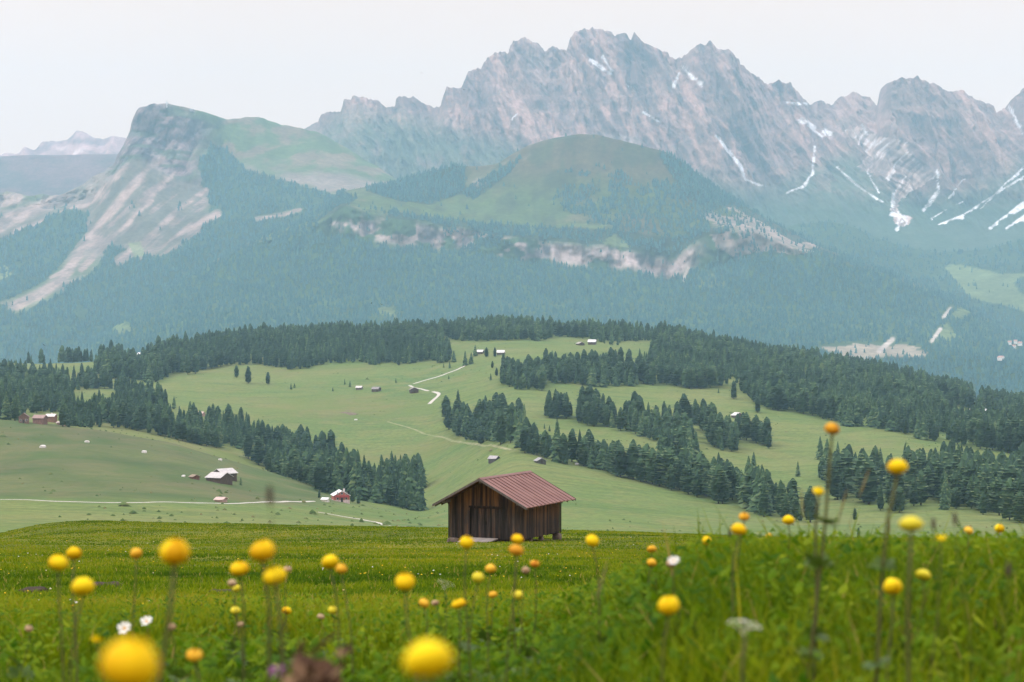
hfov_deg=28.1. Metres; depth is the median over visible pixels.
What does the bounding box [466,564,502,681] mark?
globeflower
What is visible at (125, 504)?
pasture tussocks
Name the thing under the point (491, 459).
cabin
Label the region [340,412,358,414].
path
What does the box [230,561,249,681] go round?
globeflower
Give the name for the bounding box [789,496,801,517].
pine tree
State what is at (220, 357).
pine tree
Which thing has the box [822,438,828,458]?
spruce tree
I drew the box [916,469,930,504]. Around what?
pine tree
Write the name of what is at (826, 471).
pine tree
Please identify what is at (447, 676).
umbel flower
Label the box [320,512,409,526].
path
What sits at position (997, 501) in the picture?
pine tree
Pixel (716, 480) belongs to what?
pine tree
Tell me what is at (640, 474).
pine tree
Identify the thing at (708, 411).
pine tree
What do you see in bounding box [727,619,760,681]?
umbel flower
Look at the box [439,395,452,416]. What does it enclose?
pine tree
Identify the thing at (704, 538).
globeflower
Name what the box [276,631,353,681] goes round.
withered plant
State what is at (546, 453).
pine tree
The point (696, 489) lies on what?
pine tree
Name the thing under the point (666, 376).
pine tree
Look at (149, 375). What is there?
spruce tree
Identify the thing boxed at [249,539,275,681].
globeflower
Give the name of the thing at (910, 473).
pine tree
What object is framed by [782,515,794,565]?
globeflower
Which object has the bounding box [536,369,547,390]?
pine tree
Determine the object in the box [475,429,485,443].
pine tree
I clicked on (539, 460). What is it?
cabin
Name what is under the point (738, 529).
globeflower
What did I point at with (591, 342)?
cabin
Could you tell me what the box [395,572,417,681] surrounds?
globeflower
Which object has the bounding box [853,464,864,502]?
pine tree
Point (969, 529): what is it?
globeflower
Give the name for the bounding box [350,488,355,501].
pine tree
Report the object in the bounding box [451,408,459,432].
pine tree
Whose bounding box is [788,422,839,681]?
globeflower
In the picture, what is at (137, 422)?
pine tree
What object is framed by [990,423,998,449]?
pine tree
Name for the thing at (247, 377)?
pine tree
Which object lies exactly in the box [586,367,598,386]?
spruce tree
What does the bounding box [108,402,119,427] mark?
pine tree
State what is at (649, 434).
spruce tree
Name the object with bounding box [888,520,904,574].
grass stalk
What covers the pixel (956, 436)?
pine tree
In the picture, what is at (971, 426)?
pine tree
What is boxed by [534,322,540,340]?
spruce tree
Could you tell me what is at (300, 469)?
pine tree
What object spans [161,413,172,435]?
pine tree
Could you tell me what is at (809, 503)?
pine tree
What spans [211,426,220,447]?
pine tree
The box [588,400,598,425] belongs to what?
pine tree
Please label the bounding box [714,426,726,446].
pine tree
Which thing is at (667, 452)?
pine tree
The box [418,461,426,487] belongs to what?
spruce tree
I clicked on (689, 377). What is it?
pine tree
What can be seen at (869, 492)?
pine tree
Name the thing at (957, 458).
pine tree
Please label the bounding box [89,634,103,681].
hawkweed flower
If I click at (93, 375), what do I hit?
spruce tree
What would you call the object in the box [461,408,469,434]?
spruce tree
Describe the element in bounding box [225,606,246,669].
globeflower
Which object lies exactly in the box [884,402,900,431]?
spruce tree
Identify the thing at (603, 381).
spruce tree
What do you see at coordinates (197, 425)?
spruce tree
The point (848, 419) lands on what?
spruce tree
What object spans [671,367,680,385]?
pine tree
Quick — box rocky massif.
[305,27,1023,252]
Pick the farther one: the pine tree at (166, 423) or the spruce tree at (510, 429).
the pine tree at (166, 423)
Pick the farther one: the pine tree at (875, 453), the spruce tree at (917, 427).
the spruce tree at (917, 427)
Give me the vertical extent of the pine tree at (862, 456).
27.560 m
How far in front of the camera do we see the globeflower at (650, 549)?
5.99 m
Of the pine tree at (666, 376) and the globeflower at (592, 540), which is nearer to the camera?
the globeflower at (592, 540)
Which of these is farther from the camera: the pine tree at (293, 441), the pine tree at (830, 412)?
the pine tree at (830, 412)
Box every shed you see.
[188,474,200,479]
[213,497,228,501]
[320,497,329,501]
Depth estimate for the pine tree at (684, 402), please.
1461.50 m
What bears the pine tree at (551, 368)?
on the ground at (108, 465)
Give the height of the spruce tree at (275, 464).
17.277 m
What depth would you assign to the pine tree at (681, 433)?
1286.23 m
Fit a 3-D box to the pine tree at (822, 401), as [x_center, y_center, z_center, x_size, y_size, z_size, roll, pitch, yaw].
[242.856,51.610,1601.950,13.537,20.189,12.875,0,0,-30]
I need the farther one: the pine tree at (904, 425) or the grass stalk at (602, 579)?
the pine tree at (904, 425)
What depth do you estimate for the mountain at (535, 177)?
6464.76 m
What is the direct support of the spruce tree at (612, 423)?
on the ground at (108, 465)
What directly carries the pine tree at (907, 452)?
on the ground at (108, 465)
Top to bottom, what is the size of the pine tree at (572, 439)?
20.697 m
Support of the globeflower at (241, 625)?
on the ground at (108, 465)
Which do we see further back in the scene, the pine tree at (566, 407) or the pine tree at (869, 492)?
the pine tree at (566, 407)
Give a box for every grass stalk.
[573,561,607,679]
[779,488,847,670]
[787,468,869,647]
[800,488,819,657]
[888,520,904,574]
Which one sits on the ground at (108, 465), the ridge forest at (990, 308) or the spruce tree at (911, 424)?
the spruce tree at (911, 424)
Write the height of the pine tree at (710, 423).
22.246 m
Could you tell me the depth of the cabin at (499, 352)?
2045.49 m
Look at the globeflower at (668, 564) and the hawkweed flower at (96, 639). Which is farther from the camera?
the globeflower at (668, 564)
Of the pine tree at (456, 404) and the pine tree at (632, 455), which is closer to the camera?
the pine tree at (632, 455)
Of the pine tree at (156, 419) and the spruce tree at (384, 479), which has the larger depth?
the pine tree at (156, 419)
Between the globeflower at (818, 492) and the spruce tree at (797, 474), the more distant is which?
the spruce tree at (797, 474)
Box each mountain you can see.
[0,103,395,363]
[74,134,1023,392]
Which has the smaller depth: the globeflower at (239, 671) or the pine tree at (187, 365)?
the globeflower at (239, 671)
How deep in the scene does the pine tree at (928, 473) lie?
1040.90 m
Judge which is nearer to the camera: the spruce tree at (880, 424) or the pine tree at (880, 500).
the pine tree at (880, 500)
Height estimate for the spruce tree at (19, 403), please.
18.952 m
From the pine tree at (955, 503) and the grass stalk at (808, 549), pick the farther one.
the pine tree at (955, 503)
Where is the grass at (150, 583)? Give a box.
[0,499,1023,681]
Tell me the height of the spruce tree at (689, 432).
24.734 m
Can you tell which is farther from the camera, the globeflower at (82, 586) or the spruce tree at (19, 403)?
the spruce tree at (19, 403)
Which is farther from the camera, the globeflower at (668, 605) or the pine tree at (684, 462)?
the pine tree at (684, 462)
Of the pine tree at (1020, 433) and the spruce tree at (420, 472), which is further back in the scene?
the pine tree at (1020, 433)
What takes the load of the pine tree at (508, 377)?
on the ground at (108, 465)
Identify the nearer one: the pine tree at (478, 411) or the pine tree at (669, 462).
the pine tree at (669, 462)
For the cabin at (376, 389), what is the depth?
1846.34 m
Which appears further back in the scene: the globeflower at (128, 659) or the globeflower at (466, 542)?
the globeflower at (466, 542)
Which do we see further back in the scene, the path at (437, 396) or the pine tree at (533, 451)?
the path at (437, 396)
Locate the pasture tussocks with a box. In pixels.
[0,341,1009,536]
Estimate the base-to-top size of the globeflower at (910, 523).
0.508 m
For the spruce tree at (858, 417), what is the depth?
1537.61 m
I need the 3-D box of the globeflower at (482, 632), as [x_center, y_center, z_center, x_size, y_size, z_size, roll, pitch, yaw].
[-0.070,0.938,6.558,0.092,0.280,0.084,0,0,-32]
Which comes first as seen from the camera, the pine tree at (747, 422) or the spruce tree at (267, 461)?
the spruce tree at (267, 461)
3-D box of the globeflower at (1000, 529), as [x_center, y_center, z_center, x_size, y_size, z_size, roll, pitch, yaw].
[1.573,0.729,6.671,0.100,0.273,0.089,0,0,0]
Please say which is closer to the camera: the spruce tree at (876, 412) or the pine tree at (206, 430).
the pine tree at (206, 430)
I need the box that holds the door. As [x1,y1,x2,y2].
[469,506,502,538]
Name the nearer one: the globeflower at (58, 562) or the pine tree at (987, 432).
the globeflower at (58, 562)
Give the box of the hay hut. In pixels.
[432,470,575,541]
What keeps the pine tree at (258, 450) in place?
on the ground at (108, 465)
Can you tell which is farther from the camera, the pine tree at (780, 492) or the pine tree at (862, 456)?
the pine tree at (862, 456)
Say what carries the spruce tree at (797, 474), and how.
on the ground at (108, 465)
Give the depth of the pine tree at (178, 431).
1369.27 m
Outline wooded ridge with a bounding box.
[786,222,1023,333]
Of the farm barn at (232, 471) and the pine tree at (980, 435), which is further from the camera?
the pine tree at (980, 435)
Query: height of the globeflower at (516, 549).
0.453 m
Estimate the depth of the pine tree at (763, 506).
945.64 m
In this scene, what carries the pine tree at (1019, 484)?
on the ground at (108, 465)
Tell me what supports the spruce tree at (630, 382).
on the ground at (108, 465)
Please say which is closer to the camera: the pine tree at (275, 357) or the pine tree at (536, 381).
the pine tree at (536, 381)
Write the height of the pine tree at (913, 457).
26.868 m
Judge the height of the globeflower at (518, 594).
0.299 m
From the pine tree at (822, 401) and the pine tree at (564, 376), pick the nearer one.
the pine tree at (822, 401)
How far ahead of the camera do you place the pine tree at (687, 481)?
1062.04 m
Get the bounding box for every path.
[0,499,315,503]
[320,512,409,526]
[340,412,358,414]
[389,422,511,449]
[413,366,463,383]
[428,391,440,403]
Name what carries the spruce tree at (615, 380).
on the ground at (108, 465)
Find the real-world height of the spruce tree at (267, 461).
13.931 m
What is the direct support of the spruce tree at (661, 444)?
on the ground at (108, 465)
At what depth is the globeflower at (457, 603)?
4.54 m
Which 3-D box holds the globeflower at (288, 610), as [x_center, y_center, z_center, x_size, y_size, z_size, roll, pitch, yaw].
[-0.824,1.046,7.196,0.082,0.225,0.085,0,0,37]
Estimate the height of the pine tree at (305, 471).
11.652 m
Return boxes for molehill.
[18,586,47,592]
[94,581,122,587]
[208,589,237,592]
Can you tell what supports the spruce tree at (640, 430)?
on the ground at (108, 465)
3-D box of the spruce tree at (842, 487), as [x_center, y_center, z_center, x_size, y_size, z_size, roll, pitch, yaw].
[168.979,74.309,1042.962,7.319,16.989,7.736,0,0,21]
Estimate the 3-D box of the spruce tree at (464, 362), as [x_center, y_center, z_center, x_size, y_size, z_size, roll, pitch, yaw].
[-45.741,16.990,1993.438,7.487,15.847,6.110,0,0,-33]
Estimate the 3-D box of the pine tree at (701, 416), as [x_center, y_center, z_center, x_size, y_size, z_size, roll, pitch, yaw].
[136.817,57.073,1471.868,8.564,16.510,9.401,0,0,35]
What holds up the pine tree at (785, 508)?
on the ground at (108, 465)
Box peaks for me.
[0,131,125,155]
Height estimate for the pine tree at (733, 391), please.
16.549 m
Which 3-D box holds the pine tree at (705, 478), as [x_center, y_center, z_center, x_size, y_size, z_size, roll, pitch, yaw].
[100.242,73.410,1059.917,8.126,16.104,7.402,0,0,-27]
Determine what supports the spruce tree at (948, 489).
on the ground at (108, 465)
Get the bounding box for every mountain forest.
[0,141,360,363]
[70,133,1023,397]
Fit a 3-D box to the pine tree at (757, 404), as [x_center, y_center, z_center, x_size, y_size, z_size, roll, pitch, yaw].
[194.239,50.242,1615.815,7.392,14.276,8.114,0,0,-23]
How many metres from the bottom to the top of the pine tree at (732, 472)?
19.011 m
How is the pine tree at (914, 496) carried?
on the ground at (108, 465)
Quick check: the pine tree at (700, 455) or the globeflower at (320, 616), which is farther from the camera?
the pine tree at (700, 455)
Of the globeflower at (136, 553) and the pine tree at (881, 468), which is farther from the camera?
the pine tree at (881, 468)
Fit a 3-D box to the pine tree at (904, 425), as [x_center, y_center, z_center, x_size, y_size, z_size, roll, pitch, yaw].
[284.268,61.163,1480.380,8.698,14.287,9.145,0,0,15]
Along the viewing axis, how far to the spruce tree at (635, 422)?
1402.59 m
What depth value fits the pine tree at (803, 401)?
1629.81 m
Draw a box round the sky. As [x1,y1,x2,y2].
[0,0,1023,154]
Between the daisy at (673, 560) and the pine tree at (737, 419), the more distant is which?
the pine tree at (737, 419)
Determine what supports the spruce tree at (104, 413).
on the ground at (108, 465)
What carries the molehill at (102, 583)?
on the ground at (108, 465)
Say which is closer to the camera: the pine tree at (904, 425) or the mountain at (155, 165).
the pine tree at (904, 425)
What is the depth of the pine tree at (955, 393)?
1996.08 m
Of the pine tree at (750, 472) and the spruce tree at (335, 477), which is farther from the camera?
the spruce tree at (335, 477)
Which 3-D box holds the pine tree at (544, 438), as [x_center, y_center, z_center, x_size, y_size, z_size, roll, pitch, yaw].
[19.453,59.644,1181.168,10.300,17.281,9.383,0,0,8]
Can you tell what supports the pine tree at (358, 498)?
on the ground at (108, 465)
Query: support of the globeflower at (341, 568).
on the ground at (108, 465)
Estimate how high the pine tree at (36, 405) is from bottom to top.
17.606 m
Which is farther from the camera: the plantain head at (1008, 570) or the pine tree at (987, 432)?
the pine tree at (987, 432)
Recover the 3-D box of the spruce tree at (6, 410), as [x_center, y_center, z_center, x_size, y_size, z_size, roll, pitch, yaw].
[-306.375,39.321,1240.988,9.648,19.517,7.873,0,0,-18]
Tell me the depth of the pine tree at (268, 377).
1931.47 m
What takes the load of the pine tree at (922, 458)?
on the ground at (108, 465)
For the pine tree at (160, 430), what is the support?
on the ground at (108, 465)
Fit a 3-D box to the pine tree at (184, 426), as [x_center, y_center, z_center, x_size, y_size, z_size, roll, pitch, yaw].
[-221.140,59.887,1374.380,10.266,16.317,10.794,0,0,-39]
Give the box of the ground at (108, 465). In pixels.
[0,335,1023,681]
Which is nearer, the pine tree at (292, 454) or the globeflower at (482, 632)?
the globeflower at (482, 632)
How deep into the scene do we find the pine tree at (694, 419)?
1501.81 m
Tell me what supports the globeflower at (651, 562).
on the ground at (108, 465)
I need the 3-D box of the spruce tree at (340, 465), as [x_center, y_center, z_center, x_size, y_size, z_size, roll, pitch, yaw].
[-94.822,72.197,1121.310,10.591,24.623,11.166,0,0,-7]
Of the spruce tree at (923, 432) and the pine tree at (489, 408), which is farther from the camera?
the spruce tree at (923, 432)
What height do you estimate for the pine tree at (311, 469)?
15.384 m
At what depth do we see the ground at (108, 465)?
1139.29 m
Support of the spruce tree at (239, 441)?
on the ground at (108, 465)
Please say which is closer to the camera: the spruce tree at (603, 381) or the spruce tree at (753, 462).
the spruce tree at (753, 462)
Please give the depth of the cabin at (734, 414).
1559.23 m
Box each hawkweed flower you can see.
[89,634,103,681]
[928,534,948,681]
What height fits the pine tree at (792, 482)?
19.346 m
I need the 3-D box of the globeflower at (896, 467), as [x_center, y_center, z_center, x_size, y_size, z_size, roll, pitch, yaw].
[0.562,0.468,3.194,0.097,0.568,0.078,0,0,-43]
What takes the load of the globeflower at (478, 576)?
on the ground at (108, 465)
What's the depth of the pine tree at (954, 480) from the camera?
996.89 m
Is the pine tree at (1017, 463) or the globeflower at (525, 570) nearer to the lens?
the globeflower at (525, 570)
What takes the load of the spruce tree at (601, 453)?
on the ground at (108, 465)
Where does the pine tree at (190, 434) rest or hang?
on the ground at (108, 465)
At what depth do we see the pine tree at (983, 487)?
953.13 m
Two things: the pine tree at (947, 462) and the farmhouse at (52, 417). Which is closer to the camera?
the pine tree at (947, 462)
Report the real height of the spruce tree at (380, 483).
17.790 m
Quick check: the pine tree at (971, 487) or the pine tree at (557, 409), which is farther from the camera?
the pine tree at (557, 409)
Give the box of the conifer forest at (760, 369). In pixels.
[0,313,1023,520]
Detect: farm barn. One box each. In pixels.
[205,472,233,484]
[213,468,237,480]
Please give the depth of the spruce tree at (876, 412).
1528.50 m
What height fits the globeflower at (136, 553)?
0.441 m
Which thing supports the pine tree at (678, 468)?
on the ground at (108, 465)
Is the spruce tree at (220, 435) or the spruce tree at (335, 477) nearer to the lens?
the spruce tree at (335, 477)
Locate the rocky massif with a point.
(916, 162)
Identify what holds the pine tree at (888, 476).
on the ground at (108, 465)
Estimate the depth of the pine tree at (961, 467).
1025.61 m
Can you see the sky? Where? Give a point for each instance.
(67, 67)
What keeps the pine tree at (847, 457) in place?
on the ground at (108, 465)
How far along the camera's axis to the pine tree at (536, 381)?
1701.99 m
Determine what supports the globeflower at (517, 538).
on the ground at (108, 465)
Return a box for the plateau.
[0,154,117,195]
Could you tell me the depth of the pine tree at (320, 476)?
1089.80 m
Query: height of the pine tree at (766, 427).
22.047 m
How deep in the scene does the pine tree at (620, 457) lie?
1121.78 m
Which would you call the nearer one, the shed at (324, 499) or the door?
the door
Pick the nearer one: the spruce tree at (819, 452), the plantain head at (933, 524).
the plantain head at (933, 524)
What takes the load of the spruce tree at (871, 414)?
on the ground at (108, 465)
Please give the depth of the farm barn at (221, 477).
941.42 m
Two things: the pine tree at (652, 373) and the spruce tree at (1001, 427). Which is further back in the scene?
the pine tree at (652, 373)
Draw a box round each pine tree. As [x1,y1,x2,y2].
[9,396,20,420]
[30,390,42,412]
[57,402,68,426]
[83,373,89,389]
[98,366,108,388]
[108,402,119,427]
[118,402,126,425]
[132,407,141,428]
[152,361,158,381]
[152,405,160,433]
[157,417,164,435]
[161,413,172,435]
[169,350,177,372]
[173,421,182,439]
[179,418,188,440]
[184,351,191,374]
[184,425,195,441]
[191,353,201,373]
[197,428,206,445]
[203,420,211,445]
[207,350,215,368]
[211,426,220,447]
[218,349,225,366]
[233,365,239,377]
[241,430,254,458]
[244,366,252,382]
[250,435,264,464]
[263,424,272,444]
[265,372,270,383]
[271,351,278,365]
[285,448,300,478]
[289,433,299,451]
[289,456,300,479]
[296,462,303,481]
[301,464,308,483]
[307,461,316,485]
[309,461,329,489]
[326,429,338,448]
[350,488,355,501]
[356,493,360,503]
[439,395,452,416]
[442,403,452,429]
[449,399,460,425]
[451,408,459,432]
[453,414,462,435]
[468,399,486,422]
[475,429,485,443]
[483,401,494,425]
[484,347,488,356]
[492,407,507,444]
[505,367,511,386]
[518,424,531,452]
[530,438,536,454]
[533,376,538,389]
[534,429,540,454]
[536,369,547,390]
[538,430,548,456]
[542,442,549,457]
[548,359,554,381]
[551,395,561,417]
[554,319,564,336]
[555,433,571,463]
[561,366,568,383]
[562,392,571,418]
[564,355,574,376]
[566,428,577,461]
[572,321,579,336]
[574,401,582,420]
[576,436,589,465]
[579,319,587,338]
[581,400,589,424]
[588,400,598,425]
[602,404,610,424]
[607,440,618,475]
[612,444,628,476]
[615,407,626,430]
[624,441,640,478]
[634,458,645,481]
[636,359,645,382]
[637,443,650,481]
[642,448,657,483]
[648,361,659,384]
[650,453,662,485]
[657,447,677,484]
[661,365,670,383]
[661,456,675,486]
[664,464,677,489]
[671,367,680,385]
[671,411,682,426]
[673,425,686,455]
[674,457,682,489]
[678,393,696,422]
[678,456,687,487]
[679,463,693,493]
[684,365,694,388]
[691,405,698,424]
[691,451,705,468]
[691,470,703,496]
[696,362,707,388]
[696,457,712,494]
[698,409,704,429]
[699,405,712,434]
[701,468,709,495]
[702,464,716,496]
[703,414,714,441]
[705,365,715,387]
[705,464,728,503]
[708,424,715,446]
[713,415,729,439]
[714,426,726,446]
[717,473,729,503]
[726,428,736,450]
[727,466,738,499]
[729,380,738,398]
[734,413,743,439]
[741,412,751,439]
[741,465,755,505]
[749,414,759,442]
[754,396,761,411]
[755,481,771,516]
[759,417,775,445]
[764,431,772,446]
[767,386,773,408]
[770,383,786,409]
[772,397,782,410]
[772,480,784,515]
[779,493,791,518]
[780,478,802,508]
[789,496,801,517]
[794,389,809,413]
[797,486,821,521]
[806,391,816,415]
[815,394,827,417]
[823,456,832,486]
[824,454,848,499]
[825,393,835,419]
[841,448,855,493]
[847,450,876,501]
[853,458,879,503]
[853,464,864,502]
[853,508,856,519]
[870,445,881,467]
[875,460,886,488]
[876,469,908,504]
[876,484,884,510]
[883,474,910,504]
[893,485,906,512]
[900,445,911,475]
[901,416,909,432]
[904,452,925,478]
[904,460,919,499]
[907,477,920,505]
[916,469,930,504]
[917,452,927,472]
[923,465,934,496]
[929,423,939,440]
[929,459,947,497]
[931,454,937,495]
[943,458,952,483]
[947,453,965,485]
[948,470,963,500]
[949,487,962,508]
[950,382,959,403]
[951,418,960,443]
[957,384,966,405]
[957,460,966,500]
[959,421,968,444]
[962,458,976,490]
[965,477,974,508]
[966,417,977,443]
[971,417,984,448]
[971,474,987,507]
[974,478,990,509]
[978,491,988,512]
[983,414,992,447]
[987,480,994,511]
[989,476,1005,514]
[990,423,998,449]
[994,432,1003,450]
[997,452,1005,470]
[998,462,1019,486]
[998,477,1014,519]
[1002,421,1014,452]
[1008,476,1023,509]
[1009,491,1023,522]
[1010,415,1019,445]
[1010,427,1020,451]
[1013,458,1023,473]
[1016,419,1023,448]
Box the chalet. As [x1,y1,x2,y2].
[330,489,350,503]
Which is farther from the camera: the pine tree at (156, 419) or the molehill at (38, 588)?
the pine tree at (156, 419)
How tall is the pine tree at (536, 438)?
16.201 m
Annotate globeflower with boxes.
[6,625,34,681]
[48,554,68,681]
[66,547,81,681]
[69,577,94,681]
[100,636,158,681]
[130,548,142,638]
[157,538,189,681]
[163,622,194,681]
[186,648,202,681]
[225,585,246,649]
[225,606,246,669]
[227,579,254,681]
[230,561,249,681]
[232,621,254,663]
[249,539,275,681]
[263,566,286,680]
[265,607,291,644]
[271,566,294,667]
[317,614,335,657]
[321,554,339,674]
[321,605,343,648]
[335,563,363,681]
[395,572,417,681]
[403,639,453,681]
[413,598,428,681]
[431,600,456,662]
[445,598,474,681]
[452,571,484,679]
[455,535,477,680]
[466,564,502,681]
[474,591,501,651]
[500,566,529,676]
[502,534,528,672]
[505,544,523,681]
[512,590,539,668]
[521,560,540,672]
[586,534,607,658]
[630,545,656,599]
[644,558,664,602]
[657,560,689,625]
[658,596,679,681]
[702,536,710,558]
[711,523,746,653]
[721,512,752,597]
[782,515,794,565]
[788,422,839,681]
[802,487,829,681]
[862,459,907,681]
[883,578,902,680]
[891,569,933,679]
[898,516,923,681]
[964,526,972,563]
[994,524,1004,554]
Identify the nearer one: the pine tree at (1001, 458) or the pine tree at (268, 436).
the pine tree at (1001, 458)
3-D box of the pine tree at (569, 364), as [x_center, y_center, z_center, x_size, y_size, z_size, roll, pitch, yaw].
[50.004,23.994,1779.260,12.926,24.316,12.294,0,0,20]
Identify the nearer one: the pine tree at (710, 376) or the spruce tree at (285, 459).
the spruce tree at (285, 459)
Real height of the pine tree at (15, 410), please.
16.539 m
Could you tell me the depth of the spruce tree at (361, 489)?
1091.15 m
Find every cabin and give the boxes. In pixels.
[371,387,380,391]
[409,387,418,393]
[487,455,499,463]
[496,350,504,354]
[533,457,546,464]
[588,340,596,344]
[731,412,741,417]
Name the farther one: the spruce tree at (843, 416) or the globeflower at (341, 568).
the spruce tree at (843, 416)
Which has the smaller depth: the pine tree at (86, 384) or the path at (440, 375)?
the pine tree at (86, 384)
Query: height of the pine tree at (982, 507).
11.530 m
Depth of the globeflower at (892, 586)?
3.44 m
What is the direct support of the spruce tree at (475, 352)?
on the ground at (108, 465)
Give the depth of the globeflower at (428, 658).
1.26 m
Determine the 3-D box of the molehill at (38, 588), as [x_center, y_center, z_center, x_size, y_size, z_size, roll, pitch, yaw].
[-5.778,3.030,24.649,0.349,0.138,0.282,0,0,0]
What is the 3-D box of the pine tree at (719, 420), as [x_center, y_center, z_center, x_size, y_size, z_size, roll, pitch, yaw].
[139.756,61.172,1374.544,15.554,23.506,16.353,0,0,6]
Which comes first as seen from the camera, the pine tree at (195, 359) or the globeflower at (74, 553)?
the globeflower at (74, 553)
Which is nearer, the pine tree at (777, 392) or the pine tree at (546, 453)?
the pine tree at (546, 453)
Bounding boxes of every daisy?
[117,621,130,637]
[140,616,168,681]
[661,556,702,662]
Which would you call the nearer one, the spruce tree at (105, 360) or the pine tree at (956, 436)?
the pine tree at (956, 436)
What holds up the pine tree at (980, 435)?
on the ground at (108, 465)
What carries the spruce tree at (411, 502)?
on the ground at (108, 465)
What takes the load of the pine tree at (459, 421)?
on the ground at (108, 465)
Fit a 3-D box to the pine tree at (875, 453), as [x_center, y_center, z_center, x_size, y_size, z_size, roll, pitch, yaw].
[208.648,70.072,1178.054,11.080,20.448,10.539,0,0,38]
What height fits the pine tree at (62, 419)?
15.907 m
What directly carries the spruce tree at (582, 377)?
on the ground at (108, 465)
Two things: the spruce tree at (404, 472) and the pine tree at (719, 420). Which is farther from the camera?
the pine tree at (719, 420)
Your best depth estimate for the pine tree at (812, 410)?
1621.34 m
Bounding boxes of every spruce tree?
[0,390,11,419]
[12,392,22,420]
[70,403,77,425]
[90,364,99,388]
[96,393,108,421]
[99,351,108,371]
[144,359,153,382]
[193,415,200,443]
[217,421,224,446]
[234,426,243,448]
[263,449,271,470]
[272,446,280,474]
[276,452,283,474]
[281,449,288,476]
[329,457,343,493]
[335,451,345,489]
[336,473,343,490]
[347,460,357,496]
[354,464,368,500]
[365,461,374,485]
[365,472,372,500]
[368,475,382,502]
[371,472,386,502]
[380,463,391,502]
[385,474,396,504]
[398,480,407,508]
[399,462,407,485]
[404,463,416,507]
[405,483,417,509]
[415,475,429,509]
[417,457,428,485]
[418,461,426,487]
[451,351,456,361]
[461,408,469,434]
[462,351,467,365]
[468,353,473,363]
[472,345,478,355]
[505,411,513,442]
[512,413,522,447]
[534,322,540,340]
[548,419,561,462]
[578,365,585,384]
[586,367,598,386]
[586,444,595,468]
[594,440,605,470]
[599,368,607,386]
[609,410,615,427]
[612,366,618,386]
[626,367,635,385]
[631,408,639,433]
[635,415,644,435]
[646,422,651,438]
[655,425,665,453]
[669,438,675,459]
[686,426,698,454]
[687,435,694,456]
[735,456,750,508]
[746,465,760,511]
[750,468,774,514]
[751,452,756,465]
[757,479,773,515]
[794,461,801,476]
[814,437,823,458]
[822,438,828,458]
[837,470,849,500]
[840,398,846,425]
[844,400,854,426]
[853,396,865,425]
[867,397,875,426]
[870,405,878,427]
[875,407,884,428]
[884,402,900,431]
[908,412,915,432]
[913,411,920,438]
[918,415,929,439]
[938,483,949,509]
[939,470,951,506]
[997,414,1005,445]
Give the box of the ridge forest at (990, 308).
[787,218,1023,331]
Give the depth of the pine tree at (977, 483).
966.04 m
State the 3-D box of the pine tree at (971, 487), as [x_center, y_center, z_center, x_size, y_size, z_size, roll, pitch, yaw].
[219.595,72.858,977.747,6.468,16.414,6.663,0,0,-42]
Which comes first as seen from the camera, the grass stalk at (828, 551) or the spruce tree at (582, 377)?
the grass stalk at (828, 551)
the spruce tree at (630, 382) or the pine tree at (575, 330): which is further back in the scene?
the pine tree at (575, 330)
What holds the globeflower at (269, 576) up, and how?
on the ground at (108, 465)
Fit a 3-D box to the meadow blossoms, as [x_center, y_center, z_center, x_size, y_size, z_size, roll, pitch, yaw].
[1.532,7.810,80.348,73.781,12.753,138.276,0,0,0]
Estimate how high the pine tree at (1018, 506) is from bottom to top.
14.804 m
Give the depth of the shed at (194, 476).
934.29 m
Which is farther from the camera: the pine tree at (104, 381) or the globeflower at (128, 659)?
the pine tree at (104, 381)
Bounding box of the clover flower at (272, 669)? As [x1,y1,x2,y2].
[268,664,285,681]
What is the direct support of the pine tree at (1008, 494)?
on the ground at (108, 465)
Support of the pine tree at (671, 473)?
on the ground at (108, 465)
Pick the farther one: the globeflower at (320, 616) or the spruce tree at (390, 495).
the spruce tree at (390, 495)
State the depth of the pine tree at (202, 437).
1375.93 m
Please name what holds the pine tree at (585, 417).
on the ground at (108, 465)
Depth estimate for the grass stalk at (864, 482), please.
4.20 m
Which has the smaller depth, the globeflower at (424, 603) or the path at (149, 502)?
the globeflower at (424, 603)
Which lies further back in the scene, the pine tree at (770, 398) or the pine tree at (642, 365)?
the pine tree at (642, 365)
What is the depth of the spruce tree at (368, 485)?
1100.25 m
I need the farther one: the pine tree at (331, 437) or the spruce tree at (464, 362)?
the spruce tree at (464, 362)
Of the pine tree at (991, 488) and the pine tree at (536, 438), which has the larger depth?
the pine tree at (536, 438)
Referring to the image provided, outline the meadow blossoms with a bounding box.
[0,530,651,605]
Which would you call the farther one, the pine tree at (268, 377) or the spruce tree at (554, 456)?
the pine tree at (268, 377)
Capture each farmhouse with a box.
[19,413,29,423]
[32,415,48,424]
[46,413,57,422]
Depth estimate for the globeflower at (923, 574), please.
4.09 m
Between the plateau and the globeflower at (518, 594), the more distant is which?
the plateau
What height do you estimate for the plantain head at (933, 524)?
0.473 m
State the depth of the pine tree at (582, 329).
2340.00 m
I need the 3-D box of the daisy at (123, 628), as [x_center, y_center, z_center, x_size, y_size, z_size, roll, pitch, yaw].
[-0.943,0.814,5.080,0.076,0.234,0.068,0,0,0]
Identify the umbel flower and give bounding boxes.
[423,580,452,681]
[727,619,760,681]
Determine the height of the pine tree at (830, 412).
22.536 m
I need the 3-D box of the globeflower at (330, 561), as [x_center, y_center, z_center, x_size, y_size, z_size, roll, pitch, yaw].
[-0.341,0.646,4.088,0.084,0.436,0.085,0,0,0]
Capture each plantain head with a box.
[267,484,280,681]
[722,529,741,621]
[931,517,946,681]
[953,511,972,681]
[1004,561,1011,681]

